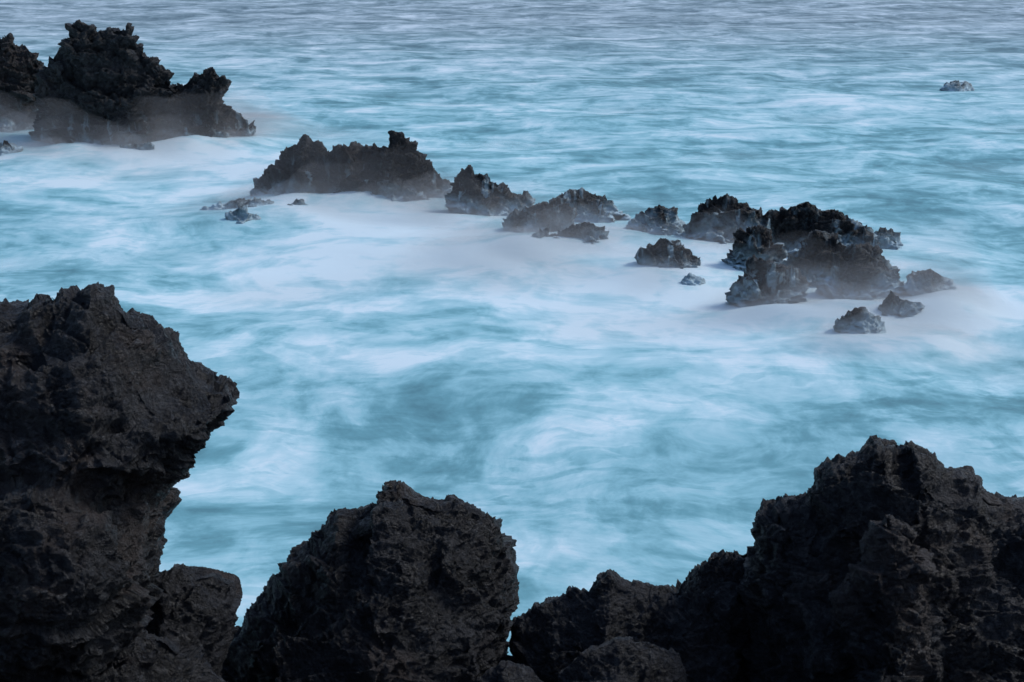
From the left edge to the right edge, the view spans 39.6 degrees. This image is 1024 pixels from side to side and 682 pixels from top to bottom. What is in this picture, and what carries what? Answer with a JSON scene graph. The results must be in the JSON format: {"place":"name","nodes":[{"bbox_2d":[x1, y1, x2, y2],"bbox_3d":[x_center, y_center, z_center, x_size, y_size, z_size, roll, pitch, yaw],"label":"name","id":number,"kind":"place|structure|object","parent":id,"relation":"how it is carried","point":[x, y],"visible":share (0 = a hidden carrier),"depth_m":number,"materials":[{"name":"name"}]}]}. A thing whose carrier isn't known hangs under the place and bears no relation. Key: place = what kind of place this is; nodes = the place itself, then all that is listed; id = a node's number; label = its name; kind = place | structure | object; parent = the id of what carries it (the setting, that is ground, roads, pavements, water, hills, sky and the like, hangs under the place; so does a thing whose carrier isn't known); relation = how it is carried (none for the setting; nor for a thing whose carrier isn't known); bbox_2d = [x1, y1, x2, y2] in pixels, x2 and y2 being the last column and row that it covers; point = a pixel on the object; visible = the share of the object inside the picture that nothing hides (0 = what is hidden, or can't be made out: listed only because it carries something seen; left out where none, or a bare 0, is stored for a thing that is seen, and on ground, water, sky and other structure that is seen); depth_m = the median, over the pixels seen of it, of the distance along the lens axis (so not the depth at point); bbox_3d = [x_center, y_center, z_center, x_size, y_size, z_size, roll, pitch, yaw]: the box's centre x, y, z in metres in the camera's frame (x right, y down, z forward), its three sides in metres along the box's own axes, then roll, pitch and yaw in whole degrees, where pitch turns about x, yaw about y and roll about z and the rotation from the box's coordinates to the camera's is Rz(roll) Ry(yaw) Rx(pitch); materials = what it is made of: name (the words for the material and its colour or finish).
{"place":"outdoors","nodes":[
{"label":"outdoors","id":0,"kind":"place"},
{"bbox_2d":[475,660,542,681],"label":"lava boulder","id":1,"kind":"object","parent":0,"point":[506,671],"visible":1,"depth_m":17.55,"materials":[{"name":"black stone"}]},
{"bbox_2d":[0,0,1023,655],"bbox_3d":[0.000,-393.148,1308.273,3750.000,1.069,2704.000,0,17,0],"label":"sea","id":2,"kind":"structure","parent":0,"point":[576,412],"depth_m":57.18,"materials":[{"name":"liquid"}]},
{"bbox_2d":[0,140,22,154],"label":"sea rock","id":3,"kind":"object","parent":2,"relation":"in","point":[6,147],"visible":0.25,"depth_m":80.25,"materials":[{"name":"grey stone"}]},
{"bbox_2d":[0,19,256,144],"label":"sea stack","id":4,"kind":"object","parent":2,"relation":"in","point":[107,86],"visible":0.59,"depth_m":82.53,"materials":[{"name":"black stone"}]},
{"bbox_2d":[120,142,154,149],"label":"sea rock","id":5,"kind":"object","parent":2,"relation":"in","point":[147,146],"visible":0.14,"depth_m":80.64,"materials":[{"name":"grey stone"}]},
{"bbox_2d":[200,197,307,223],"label":"sea rock","id":6,"kind":"object","parent":2,"relation":"in","point":[241,211],"visible":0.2,"depth_m":65.83,"materials":[{"name":"grey stone"}]},
{"bbox_2d":[250,130,451,200],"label":"sea rock ridge","id":7,"kind":"structure","parent":2,"relation":"in","point":[400,167],"depth_m":68.11,"materials":[{"name":"black stone"}]},
{"bbox_2d":[444,165,534,215],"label":"sea rock","id":8,"kind":"object","parent":2,"relation":"in","point":[479,194],"visible":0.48,"depth_m":65.42,"materials":[{"name":"grey stone"}]},
{"bbox_2d":[502,198,608,244],"bbox_3d":[1.779,-4.253,60.782,4.149,3.384,5.600,-9,19,-27],"label":"sea rock","id":9,"kind":"object","parent":2,"relation":"in","point":[542,219],"visible":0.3,"depth_m":61.18,"materials":[{"name":"grey stone"}]},
{"bbox_2d":[549,187,630,222],"bbox_3d":[3.510,-5.455,64.841,3.943,3.158,3.252,-13,21,-36],"label":"sea rock","id":10,"kind":"object","parent":2,"relation":"in","point":[589,207],"visible":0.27,"depth_m":64.24,"materials":[{"name":"grey stone"}]},
{"bbox_2d":[625,205,685,235],"bbox_3d":[6.293,-4.528,62.368,2.843,2.915,3.091,-16,23,-42],"label":"sea rock","id":11,"kind":"object","parent":2,"relation":"in","point":[659,220],"visible":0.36,"depth_m":61.85,"materials":[{"name":"grey stone"}]},
{"bbox_2d":[634,238,700,268],"bbox_3d":[6.153,-2.592,55.687,2.815,2.945,2.680,14,22,38],"label":"sea rock","id":12,"kind":"object","parent":2,"relation":"in","point":[663,252],"visible":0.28,"depth_m":55.14,"materials":[{"name":"grey stone"}]},
{"bbox_2d":[678,273,705,285],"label":"sea rock","id":13,"kind":"object","parent":2,"relation":"in","point":[691,279],"visible":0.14,"depth_m":53.11,"materials":[{"name":"grey stone"}]},
{"bbox_2d":[683,193,770,243],"bbox_3d":[9.611,-4.584,61.437,4.194,3.666,3.620,14,22,37],"label":"sea rock","id":14,"kind":"object","parent":2,"relation":"in","point":[721,219],"visible":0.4,"depth_m":60.70,"materials":[{"name":"grey stone"}]},
{"bbox_2d":[721,202,904,306],"bbox_3d":[11.642,-2.704,55.072,8.047,3.994,10.589,0,17,0],"label":"sea rock cluster","id":15,"kind":"object","parent":2,"relation":"in","point":[833,253],"visible":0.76,"depth_m":53.74,"materials":[{"name":"grey stone"}]},
{"bbox_2d":[833,307,885,333],"bbox_3d":[11.833,0.042,47.640,1.950,2.454,2.010,-16,23,-41],"label":"sea rock","id":16,"kind":"object","parent":2,"relation":"in","point":[861,320],"visible":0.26,"depth_m":47.24,"materials":[{"name":"grey stone"}]},
{"bbox_2d":[874,227,903,249],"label":"sea rock","id":17,"kind":"object","parent":2,"relation":"in","point":[890,238],"visible":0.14,"depth_m":59.22,"materials":[{"name":"grey stone"}]},
{"bbox_2d":[878,290,924,316],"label":"sea rock","id":18,"kind":"object","parent":2,"relation":"in","point":[893,303],"visible":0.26,"depth_m":49.03,"materials":[{"name":"grey stone"}]},
{"bbox_2d":[901,269,956,295],"bbox_3d":[15.725,-1.379,52.586,2.652,2.648,2.752,-14,22,-38],"label":"sea rock","id":19,"kind":"object","parent":2,"relation":"in","point":[923,282],"visible":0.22,"depth_m":51.97,"materials":[{"name":"grey stone"}]},
{"bbox_2d":[940,80,974,90],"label":"sea rock","id":20,"kind":"object","parent":2,"relation":"in","point":[956,85],"visible":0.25,"depth_m":108.76,"materials":[{"name":"grey stone"}]},
{"bbox_2d":[508,549,750,681],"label":"lava ridge","id":21,"kind":"structure","parent":0,"point":[697,620],"depth_m":18.46,"materials":[{"name":"black stone"}]},
{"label":"rocky shore","id":22,"kind":"structure","parent":0,"visible":0},
{"bbox_2d":[0,282,239,681],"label":"lava crag","id":23,"kind":"structure","parent":22,"relation":"on","point":[113,415],"depth_m":14.94,"materials":[{"name":"black stone"}]},
{"bbox_2d":[146,563,242,676],"bbox_3d":[-4.022,3.453,17.520,1.484,1.606,1.928,7,19,21],"label":"lava boulder","id":24,"kind":"object","parent":23,"relation":"on","point":[192,607],"visible":0.64,"depth_m":17.02,"materials":[{"name":"black stone"}]},
{"bbox_2d":[95,629,227,681],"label":"lava boulder","id":25,"kind":"object","parent":22,"relation":"on","point":[143,656],"visible":0.41,"depth_m":15.69,"materials":[{"name":"black stone"}]},
{"bbox_2d":[221,480,519,681],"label":"lava outcrop","id":26,"kind":"object","parent":22,"relation":"on","point":[400,581],"visible":0.97,"depth_m":17.77,"materials":[{"name":"black stone"}]},
{"bbox_2d":[558,636,689,681],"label":"lava boulder","id":27,"kind":"object","parent":22,"relation":"on","point":[622,659],"visible":1,"depth_m":17.39,"materials":[{"name":"black stone"}]},
{"bbox_2d":[736,435,1023,681],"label":"lava crag","id":28,"kind":"structure","parent":22,"relation":"on","point":[875,558],"depth_m":17.16,"materials":[{"name":"black stone"}]}
]}

